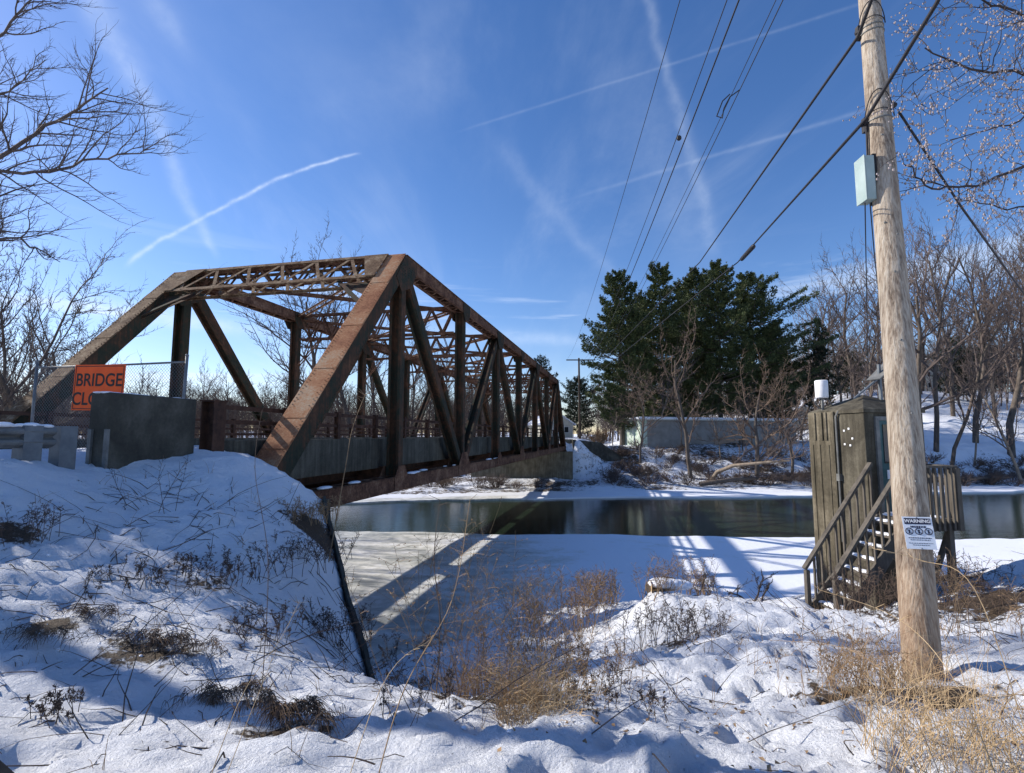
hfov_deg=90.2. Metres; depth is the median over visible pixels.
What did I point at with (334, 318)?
bare tree
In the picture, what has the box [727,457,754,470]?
shrub
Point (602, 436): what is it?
bush
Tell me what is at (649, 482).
shrub
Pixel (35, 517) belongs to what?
weed clump
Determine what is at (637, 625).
weed clump
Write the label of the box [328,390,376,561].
dry stalk
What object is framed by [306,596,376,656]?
weed clump
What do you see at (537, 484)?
shrub
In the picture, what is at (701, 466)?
shrub
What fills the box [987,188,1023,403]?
bare tree
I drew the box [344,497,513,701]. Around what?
weed clump
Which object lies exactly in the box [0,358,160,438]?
woods
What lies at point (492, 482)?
shrub
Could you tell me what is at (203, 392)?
bare tree
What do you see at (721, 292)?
pine tree
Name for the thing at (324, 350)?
bare tree
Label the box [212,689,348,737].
grass mat
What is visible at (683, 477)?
shrub
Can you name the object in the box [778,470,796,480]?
shrub
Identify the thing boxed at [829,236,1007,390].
bare tree
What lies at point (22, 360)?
bare tree
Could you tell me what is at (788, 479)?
shrub
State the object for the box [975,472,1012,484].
shrub
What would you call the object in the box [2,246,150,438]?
bare tree
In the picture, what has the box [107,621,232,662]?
grass mat
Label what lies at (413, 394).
bare tree
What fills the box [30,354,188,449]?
chain link fence
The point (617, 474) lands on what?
shrub
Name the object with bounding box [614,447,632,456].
shrub
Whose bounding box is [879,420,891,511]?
door
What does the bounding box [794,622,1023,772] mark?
grass clump
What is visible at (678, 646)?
dry grass
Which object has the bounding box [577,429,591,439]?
shrub
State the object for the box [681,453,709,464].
shrub
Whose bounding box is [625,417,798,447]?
long building
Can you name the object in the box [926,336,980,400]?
bare tree
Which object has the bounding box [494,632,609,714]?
weed clump
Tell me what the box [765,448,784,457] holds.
shrub
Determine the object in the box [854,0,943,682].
utility pole
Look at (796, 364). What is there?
pine tree
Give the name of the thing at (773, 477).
shrub
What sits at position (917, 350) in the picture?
bare tree
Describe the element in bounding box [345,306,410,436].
bare tree
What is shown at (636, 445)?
shrub
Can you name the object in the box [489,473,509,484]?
shrub
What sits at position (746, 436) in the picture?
bare tree
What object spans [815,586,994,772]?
dry stalk
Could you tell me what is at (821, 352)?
spruce tree
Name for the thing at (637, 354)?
pine tree
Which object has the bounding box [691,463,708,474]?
shrub
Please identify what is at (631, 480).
shrub
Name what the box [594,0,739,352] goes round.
power wire
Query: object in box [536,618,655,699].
weed clump
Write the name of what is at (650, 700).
weed clump
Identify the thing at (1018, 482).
shrub
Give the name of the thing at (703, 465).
shrub
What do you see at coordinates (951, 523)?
wooden stairs
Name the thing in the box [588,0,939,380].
cable bundle
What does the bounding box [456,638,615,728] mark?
grass clump
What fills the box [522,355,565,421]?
pine tree
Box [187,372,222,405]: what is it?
bare tree
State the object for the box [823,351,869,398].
bare tree
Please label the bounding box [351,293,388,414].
bare tree
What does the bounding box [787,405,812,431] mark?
house
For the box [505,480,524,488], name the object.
shrub
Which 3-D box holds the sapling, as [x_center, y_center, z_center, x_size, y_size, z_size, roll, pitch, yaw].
[5.402,4.501,11.474,1.133,0.868,0.478,0,-6,5]
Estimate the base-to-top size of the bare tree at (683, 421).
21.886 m
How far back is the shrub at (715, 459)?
64.39 m
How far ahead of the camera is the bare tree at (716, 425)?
68.55 m
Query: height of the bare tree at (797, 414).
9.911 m
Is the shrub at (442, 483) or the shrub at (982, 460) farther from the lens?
the shrub at (982, 460)
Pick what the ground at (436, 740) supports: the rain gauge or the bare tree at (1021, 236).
the bare tree at (1021, 236)
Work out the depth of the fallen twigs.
4.42 m
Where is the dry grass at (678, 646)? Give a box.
[0,464,1023,772]
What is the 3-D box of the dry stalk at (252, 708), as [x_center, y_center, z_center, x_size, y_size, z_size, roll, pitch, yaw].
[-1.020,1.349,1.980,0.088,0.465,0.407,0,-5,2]
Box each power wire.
[568,0,679,357]
[589,0,726,353]
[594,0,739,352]
[596,0,775,356]
[597,0,782,359]
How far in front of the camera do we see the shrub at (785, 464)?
65.59 m
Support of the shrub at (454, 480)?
on the ground at (436, 740)
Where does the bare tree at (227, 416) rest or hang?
on the ground at (436, 740)
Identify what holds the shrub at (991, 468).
on the ground at (436, 740)
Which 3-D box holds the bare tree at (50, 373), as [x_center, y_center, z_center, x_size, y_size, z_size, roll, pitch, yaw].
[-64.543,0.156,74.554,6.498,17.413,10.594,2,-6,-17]
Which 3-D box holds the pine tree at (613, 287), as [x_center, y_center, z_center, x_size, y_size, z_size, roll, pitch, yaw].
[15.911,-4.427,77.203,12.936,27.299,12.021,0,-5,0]
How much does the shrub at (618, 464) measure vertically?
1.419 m
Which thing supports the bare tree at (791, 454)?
on the ground at (436, 740)
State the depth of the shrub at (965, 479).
59.04 m
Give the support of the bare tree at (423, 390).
on the ground at (436, 740)
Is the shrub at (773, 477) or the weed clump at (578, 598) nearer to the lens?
the weed clump at (578, 598)
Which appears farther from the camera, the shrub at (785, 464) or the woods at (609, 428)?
the woods at (609, 428)
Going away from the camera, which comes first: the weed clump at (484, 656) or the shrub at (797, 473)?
the weed clump at (484, 656)
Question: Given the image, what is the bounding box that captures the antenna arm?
[853,364,883,399]
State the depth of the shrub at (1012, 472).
62.59 m
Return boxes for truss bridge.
[0,253,566,507]
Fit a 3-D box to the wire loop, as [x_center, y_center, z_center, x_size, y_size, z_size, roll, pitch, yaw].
[4.019,-5.245,9.491,0.428,0.538,0.089,-2,-6,19]
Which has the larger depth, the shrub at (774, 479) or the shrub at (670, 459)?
the shrub at (670, 459)
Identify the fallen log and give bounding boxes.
[699,477,767,485]
[943,477,1012,481]
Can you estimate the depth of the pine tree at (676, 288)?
92.15 m
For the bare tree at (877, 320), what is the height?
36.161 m
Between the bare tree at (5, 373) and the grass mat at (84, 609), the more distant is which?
the bare tree at (5, 373)
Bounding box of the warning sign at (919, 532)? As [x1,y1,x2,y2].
[901,516,936,549]
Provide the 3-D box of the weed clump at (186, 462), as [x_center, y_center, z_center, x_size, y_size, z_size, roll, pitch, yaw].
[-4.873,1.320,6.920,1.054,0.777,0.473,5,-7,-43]
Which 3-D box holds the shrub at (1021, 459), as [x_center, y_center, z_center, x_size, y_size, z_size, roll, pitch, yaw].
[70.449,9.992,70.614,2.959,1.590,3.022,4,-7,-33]
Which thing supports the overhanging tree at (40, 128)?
on the ground at (436, 740)
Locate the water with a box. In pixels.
[330,492,1023,539]
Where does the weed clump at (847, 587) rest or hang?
on the ground at (436, 740)
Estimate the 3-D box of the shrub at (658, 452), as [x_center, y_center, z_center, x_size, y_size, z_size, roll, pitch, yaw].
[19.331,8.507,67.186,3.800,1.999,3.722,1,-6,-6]
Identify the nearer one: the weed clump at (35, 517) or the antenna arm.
the weed clump at (35, 517)
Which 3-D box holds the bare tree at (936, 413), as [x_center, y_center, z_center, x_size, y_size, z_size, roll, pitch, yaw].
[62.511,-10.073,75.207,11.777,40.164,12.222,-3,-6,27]
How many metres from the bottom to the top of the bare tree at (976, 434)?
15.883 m
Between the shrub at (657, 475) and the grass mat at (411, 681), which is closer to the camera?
the grass mat at (411, 681)
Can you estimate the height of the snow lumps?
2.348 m
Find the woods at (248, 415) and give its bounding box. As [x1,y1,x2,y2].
[0,367,543,438]
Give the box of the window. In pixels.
[564,426,568,432]
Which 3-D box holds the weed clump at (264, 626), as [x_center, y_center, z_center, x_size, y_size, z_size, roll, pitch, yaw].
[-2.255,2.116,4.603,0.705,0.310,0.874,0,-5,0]
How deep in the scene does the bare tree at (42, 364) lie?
58.94 m
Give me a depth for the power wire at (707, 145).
11.93 m
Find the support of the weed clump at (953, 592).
on the ground at (436, 740)
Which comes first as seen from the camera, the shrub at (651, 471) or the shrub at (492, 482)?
the shrub at (492, 482)
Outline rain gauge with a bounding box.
[812,380,831,409]
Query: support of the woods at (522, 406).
on the ground at (436, 740)
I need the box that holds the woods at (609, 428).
[583,325,1023,441]
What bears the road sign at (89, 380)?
attached to the chain link fence
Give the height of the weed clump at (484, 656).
1.247 m
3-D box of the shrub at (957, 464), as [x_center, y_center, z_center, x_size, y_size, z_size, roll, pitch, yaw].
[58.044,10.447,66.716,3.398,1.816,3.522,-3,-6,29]
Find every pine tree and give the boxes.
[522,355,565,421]
[560,375,603,436]
[579,268,656,444]
[600,297,668,416]
[618,261,701,416]
[657,266,731,416]
[657,281,717,416]
[670,259,776,417]
[701,270,841,417]
[736,330,815,418]
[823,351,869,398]
[975,345,1019,392]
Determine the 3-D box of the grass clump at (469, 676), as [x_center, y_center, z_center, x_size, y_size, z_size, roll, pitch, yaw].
[-0.150,2.269,4.016,1.291,0.462,1.394,5,-8,-43]
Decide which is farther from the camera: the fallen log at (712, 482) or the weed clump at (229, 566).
the fallen log at (712, 482)
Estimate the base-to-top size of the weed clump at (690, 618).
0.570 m
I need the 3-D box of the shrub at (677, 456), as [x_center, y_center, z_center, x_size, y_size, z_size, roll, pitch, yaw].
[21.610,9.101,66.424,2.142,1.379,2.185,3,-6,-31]
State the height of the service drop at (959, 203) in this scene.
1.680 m
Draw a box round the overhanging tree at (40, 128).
[0,0,205,274]
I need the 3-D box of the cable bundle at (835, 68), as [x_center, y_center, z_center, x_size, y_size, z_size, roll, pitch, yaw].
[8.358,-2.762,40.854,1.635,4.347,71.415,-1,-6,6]
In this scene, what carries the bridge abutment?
on the ground at (436, 740)
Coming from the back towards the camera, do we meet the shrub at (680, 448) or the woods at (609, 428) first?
the woods at (609, 428)
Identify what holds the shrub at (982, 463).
on the ground at (436, 740)
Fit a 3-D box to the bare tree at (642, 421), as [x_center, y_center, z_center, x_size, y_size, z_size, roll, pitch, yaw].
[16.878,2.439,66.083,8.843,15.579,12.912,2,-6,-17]
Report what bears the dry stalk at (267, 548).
on the ground at (436, 740)
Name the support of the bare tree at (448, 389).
on the ground at (436, 740)
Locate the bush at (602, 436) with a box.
[587,427,609,443]
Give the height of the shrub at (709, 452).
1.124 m
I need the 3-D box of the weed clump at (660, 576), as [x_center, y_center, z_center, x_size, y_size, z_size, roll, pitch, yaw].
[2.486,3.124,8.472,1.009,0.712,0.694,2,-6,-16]
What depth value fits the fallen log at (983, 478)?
60.20 m
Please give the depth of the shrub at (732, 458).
66.47 m
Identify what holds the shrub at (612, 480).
on the ground at (436, 740)
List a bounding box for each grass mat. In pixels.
[0,616,104,651]
[49,601,134,624]
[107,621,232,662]
[160,673,290,712]
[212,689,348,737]
[380,672,455,688]
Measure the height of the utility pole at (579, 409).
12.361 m
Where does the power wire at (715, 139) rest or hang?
attached to the utility pole at (579, 409)
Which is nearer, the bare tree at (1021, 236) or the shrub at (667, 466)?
the shrub at (667, 466)
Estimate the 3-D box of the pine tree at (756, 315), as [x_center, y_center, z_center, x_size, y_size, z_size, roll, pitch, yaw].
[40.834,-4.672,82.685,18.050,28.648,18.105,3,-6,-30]
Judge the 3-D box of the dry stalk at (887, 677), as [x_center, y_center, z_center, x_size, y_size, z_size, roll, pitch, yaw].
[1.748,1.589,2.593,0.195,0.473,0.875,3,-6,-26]
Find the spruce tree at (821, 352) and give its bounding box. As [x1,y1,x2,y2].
[795,317,846,410]
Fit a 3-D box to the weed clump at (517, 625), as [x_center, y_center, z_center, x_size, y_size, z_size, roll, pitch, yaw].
[0.386,3.549,8.039,1.952,1.411,1.588,-2,-6,17]
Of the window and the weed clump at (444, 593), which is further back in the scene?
the window
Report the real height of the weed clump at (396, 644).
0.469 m
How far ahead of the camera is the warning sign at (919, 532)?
4.33 m
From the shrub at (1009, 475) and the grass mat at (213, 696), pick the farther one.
the shrub at (1009, 475)
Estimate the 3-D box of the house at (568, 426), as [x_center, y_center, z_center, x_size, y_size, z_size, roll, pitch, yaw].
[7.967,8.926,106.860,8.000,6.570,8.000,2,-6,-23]
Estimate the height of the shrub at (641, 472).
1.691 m
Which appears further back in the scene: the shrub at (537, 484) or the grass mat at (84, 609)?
the shrub at (537, 484)
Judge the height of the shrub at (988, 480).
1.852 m
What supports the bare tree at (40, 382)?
on the ground at (436, 740)
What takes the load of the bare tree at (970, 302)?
on the ground at (436, 740)
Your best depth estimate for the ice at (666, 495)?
49.67 m
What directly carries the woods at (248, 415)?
on the ground at (436, 740)
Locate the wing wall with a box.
[322,496,375,679]
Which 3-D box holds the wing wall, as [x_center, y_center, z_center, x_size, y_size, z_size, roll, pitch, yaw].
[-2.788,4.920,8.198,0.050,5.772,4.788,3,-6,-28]
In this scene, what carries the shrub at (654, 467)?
on the ground at (436, 740)
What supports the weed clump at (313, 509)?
on the ground at (436, 740)
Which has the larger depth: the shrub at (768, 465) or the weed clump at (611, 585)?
the shrub at (768, 465)
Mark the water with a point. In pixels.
(993, 515)
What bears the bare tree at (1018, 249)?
on the ground at (436, 740)
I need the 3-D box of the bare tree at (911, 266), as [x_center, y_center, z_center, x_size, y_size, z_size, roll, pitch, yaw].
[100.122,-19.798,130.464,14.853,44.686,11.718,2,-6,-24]
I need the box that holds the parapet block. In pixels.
[85,391,196,468]
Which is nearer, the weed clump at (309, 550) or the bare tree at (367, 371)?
the weed clump at (309, 550)
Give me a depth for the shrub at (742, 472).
59.71 m
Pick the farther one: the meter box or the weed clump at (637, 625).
the weed clump at (637, 625)
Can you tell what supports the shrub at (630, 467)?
on the ground at (436, 740)
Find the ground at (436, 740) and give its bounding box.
[0,390,1023,772]
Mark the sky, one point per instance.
(491, 145)
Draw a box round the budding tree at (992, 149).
[842,0,1023,252]
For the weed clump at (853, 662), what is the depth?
3.53 m
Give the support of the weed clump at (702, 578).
on the ground at (436, 740)
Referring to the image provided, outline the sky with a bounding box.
[0,0,1023,433]
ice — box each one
[334,531,1023,666]
[347,488,1023,503]
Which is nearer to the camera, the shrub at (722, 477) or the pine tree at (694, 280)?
the shrub at (722, 477)
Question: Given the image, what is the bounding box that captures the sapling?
[724,569,780,600]
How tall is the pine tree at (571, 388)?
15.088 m
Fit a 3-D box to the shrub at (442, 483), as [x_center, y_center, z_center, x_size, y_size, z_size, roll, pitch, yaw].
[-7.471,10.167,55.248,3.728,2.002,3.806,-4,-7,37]
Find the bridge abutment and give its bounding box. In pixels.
[471,439,623,479]
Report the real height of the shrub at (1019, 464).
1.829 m
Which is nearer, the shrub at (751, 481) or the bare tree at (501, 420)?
the shrub at (751, 481)
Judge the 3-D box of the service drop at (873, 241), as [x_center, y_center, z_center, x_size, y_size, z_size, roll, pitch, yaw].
[5.774,-1.050,7.952,0.023,1.145,6.993,-4,-7,37]
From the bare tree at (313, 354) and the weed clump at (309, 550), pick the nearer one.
the weed clump at (309, 550)
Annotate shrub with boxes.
[431,477,461,487]
[446,477,466,484]
[466,474,488,487]
[482,473,506,488]
[487,476,507,487]
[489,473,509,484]
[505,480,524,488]
[533,478,548,487]
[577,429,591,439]
[596,464,626,474]
[599,469,626,481]
[601,471,622,483]
[607,476,631,485]
[609,459,624,467]
[611,459,631,468]
[613,444,637,457]
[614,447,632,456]
[621,458,652,475]
[622,466,648,476]
[625,477,639,484]
[626,438,650,449]
[633,473,658,486]
[641,472,662,483]
[642,466,660,475]
[644,462,662,473]
[645,444,671,458]
[655,470,678,482]
[656,461,674,470]
[665,456,680,464]
[666,443,689,453]
[670,451,683,460]
[673,467,703,485]
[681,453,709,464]
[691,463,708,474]
[692,461,715,470]
[695,459,709,469]
[697,475,716,484]
[701,454,724,464]
[701,467,725,478]
[704,472,730,483]
[706,449,718,456]
[724,454,739,461]
[726,471,750,481]
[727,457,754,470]
[728,468,756,481]
[733,469,771,484]
[751,468,788,485]
[758,472,786,484]
[760,462,779,470]
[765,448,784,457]
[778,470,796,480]
[779,462,794,467]
[779,475,793,484]
[785,469,807,477]
[786,468,810,481]
[794,451,809,462]
[796,475,810,486]
[798,473,811,485]
[926,451,948,462]
[940,460,967,469]
[960,457,993,468]
[960,471,983,486]
[962,470,980,483]
[968,456,1001,465]
[969,471,999,484]
[973,473,1002,483]
[975,461,1006,473]
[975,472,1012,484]
[985,470,1015,482]
[997,468,1022,481]
[1001,477,1023,485]
[1002,461,1023,470]
[1006,454,1023,463]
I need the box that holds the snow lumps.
[14,545,1023,772]
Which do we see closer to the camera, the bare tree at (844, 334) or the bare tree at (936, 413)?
the bare tree at (936, 413)
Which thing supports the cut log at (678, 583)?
on the ground at (436, 740)
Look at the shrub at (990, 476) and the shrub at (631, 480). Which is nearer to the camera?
the shrub at (631, 480)
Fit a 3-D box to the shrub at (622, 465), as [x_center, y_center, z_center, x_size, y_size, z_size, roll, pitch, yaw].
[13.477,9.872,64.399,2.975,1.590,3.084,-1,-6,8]
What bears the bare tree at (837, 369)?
on the ground at (436, 740)
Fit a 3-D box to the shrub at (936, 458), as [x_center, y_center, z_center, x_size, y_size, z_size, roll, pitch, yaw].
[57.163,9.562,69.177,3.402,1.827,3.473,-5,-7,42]
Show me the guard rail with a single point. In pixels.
(27, 441)
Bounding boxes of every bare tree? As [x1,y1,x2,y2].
[0,119,226,424]
[0,220,34,410]
[0,245,76,410]
[0,303,48,404]
[0,333,82,391]
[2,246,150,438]
[7,337,85,423]
[43,333,72,412]
[162,355,224,422]
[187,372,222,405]
[208,206,361,436]
[213,386,240,437]
[240,239,357,436]
[313,313,348,410]
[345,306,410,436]
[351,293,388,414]
[384,323,445,433]
[410,346,472,436]
[430,342,454,394]
[446,359,490,413]
[467,385,512,436]
[604,347,698,462]
[610,393,630,445]
[617,305,724,478]
[654,338,700,416]
[672,389,689,450]
[689,344,824,475]
[705,394,729,457]
[712,403,809,479]
[732,351,846,473]
[736,377,757,450]
[752,393,775,454]
[772,231,910,394]
[779,261,863,357]
[786,270,878,406]
[786,389,805,445]
[795,305,856,439]
[806,275,867,401]
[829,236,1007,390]
[830,235,912,399]
[831,281,937,396]
[837,199,1023,409]
[868,225,940,312]
[904,206,975,416]
[905,205,1022,394]
[908,207,986,451]
[911,206,1023,442]
[912,276,1023,464]
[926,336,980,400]
[942,244,1022,345]
[943,223,1022,416]
[946,348,1023,483]
[948,235,1023,346]
[952,354,1005,466]
[961,199,1023,355]
[963,200,1023,457]
[968,238,1023,390]
[975,204,1023,337]
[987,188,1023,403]
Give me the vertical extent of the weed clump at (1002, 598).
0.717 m
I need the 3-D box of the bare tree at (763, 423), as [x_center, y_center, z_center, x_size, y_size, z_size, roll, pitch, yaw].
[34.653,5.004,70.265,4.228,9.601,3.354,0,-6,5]
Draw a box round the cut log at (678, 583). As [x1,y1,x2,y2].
[645,577,692,592]
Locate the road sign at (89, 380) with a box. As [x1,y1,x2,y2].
[71,364,125,409]
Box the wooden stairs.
[802,462,964,610]
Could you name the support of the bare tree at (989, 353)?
on the ground at (436, 740)
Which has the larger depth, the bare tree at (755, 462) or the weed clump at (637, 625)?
the bare tree at (755, 462)
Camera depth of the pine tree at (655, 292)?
79.01 m
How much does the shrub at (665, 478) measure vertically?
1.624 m
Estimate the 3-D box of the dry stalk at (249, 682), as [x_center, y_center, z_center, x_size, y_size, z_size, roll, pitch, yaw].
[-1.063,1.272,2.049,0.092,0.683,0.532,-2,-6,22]
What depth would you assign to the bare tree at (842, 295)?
123.47 m
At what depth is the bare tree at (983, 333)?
77.83 m
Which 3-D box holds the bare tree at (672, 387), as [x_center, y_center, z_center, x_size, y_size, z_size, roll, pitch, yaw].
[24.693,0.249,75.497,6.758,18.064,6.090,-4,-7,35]
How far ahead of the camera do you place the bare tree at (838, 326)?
104.30 m
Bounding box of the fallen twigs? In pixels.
[0,471,1023,772]
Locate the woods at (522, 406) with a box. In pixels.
[8,362,1006,437]
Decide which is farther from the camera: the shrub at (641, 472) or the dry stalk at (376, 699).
the shrub at (641, 472)
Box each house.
[528,416,575,437]
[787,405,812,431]
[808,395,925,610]
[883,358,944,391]
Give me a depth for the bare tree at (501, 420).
99.02 m
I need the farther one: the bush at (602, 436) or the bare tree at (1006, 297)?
the bare tree at (1006, 297)
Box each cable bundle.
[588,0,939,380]
[608,0,872,354]
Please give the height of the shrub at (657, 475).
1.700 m
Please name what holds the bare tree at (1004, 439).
on the ground at (436, 740)
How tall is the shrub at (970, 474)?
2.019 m
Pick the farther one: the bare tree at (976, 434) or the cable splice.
the bare tree at (976, 434)
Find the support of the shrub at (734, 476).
on the ground at (436, 740)
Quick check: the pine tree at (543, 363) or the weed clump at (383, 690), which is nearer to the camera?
the weed clump at (383, 690)
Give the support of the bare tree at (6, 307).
on the ground at (436, 740)
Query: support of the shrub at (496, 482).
on the ground at (436, 740)
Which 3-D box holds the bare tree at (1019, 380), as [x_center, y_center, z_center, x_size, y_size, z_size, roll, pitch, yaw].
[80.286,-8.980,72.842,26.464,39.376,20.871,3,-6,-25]
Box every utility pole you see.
[566,358,594,438]
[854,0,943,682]
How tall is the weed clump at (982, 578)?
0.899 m
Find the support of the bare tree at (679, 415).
on the ground at (436, 740)
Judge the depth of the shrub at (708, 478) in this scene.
57.10 m
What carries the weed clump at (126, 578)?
on the ground at (436, 740)
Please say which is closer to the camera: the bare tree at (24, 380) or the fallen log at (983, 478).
the bare tree at (24, 380)
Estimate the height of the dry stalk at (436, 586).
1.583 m
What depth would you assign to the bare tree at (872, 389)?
92.65 m
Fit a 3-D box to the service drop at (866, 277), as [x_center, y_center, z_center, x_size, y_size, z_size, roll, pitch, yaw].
[5.521,-1.085,7.933,0.014,1.042,6.818,-4,-7,34]
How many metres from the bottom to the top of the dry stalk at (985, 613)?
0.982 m
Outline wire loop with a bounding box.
[716,90,739,118]
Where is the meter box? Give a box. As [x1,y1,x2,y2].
[854,153,876,205]
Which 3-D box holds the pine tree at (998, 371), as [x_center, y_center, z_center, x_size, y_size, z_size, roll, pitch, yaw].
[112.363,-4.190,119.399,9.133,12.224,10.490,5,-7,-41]
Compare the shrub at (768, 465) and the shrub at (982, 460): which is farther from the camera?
the shrub at (982, 460)
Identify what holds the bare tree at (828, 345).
on the ground at (436, 740)
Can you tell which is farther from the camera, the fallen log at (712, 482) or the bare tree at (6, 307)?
the fallen log at (712, 482)
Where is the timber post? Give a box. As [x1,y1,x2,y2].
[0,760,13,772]
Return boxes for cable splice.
[740,244,755,260]
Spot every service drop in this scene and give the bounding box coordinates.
[864,203,867,362]
[869,203,877,285]
[898,111,1023,294]
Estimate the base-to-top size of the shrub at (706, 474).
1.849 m
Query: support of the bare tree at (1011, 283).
on the ground at (436, 740)
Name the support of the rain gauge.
attached to the gauge house at (848, 439)
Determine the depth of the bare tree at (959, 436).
64.44 m
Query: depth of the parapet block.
8.69 m
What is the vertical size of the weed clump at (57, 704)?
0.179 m
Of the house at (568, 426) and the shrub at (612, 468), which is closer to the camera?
the shrub at (612, 468)
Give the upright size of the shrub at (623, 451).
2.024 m
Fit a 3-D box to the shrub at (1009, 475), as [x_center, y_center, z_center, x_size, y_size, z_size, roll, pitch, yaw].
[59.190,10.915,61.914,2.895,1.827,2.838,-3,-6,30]
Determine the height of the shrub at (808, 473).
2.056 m
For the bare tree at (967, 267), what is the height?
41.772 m
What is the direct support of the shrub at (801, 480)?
on the ground at (436, 740)
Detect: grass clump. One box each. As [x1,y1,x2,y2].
[405,635,572,703]
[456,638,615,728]
[780,616,997,709]
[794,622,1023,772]
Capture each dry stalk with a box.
[212,597,306,771]
[227,651,275,772]
[252,407,268,686]
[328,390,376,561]
[350,636,432,772]
[378,494,476,772]
[424,495,447,688]
[774,631,938,772]
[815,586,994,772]
[866,542,1023,727]
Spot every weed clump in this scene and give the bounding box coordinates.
[0,500,64,546]
[21,683,85,727]
[83,551,164,604]
[105,454,195,512]
[146,542,278,593]
[218,596,307,651]
[253,524,361,578]
[274,494,345,524]
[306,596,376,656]
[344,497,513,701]
[364,631,436,666]
[371,623,455,725]
[389,521,493,682]
[418,536,588,702]
[483,564,603,657]
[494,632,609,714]
[536,566,623,635]
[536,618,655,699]
[569,661,669,724]
[570,563,619,607]
[601,588,676,651]
[631,551,698,601]
[640,594,732,648]
[679,555,752,596]
[785,614,912,715]
[817,557,897,615]
[878,554,1023,624]
[891,547,1023,643]
[933,548,1015,597]
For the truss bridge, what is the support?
on the bridge abutment
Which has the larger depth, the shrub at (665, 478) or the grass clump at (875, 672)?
the shrub at (665, 478)
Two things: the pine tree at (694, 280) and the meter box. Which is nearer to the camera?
the meter box
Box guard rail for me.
[0,422,77,469]
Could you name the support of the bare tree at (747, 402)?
on the ground at (436, 740)
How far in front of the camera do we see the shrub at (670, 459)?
65.28 m
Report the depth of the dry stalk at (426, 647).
2.04 m
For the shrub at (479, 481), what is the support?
on the ground at (436, 740)
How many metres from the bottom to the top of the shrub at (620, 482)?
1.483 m
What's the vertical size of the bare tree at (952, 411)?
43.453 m
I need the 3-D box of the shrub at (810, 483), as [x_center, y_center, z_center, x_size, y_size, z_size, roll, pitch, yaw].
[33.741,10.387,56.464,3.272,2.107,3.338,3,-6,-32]
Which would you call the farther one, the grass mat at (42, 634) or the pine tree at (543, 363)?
the pine tree at (543, 363)
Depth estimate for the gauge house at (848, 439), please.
10.60 m
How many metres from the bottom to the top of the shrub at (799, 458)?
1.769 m
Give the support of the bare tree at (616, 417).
on the ground at (436, 740)
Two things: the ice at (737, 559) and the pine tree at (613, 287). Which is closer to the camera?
the ice at (737, 559)
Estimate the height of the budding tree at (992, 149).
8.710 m
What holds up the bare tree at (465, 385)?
on the ground at (436, 740)

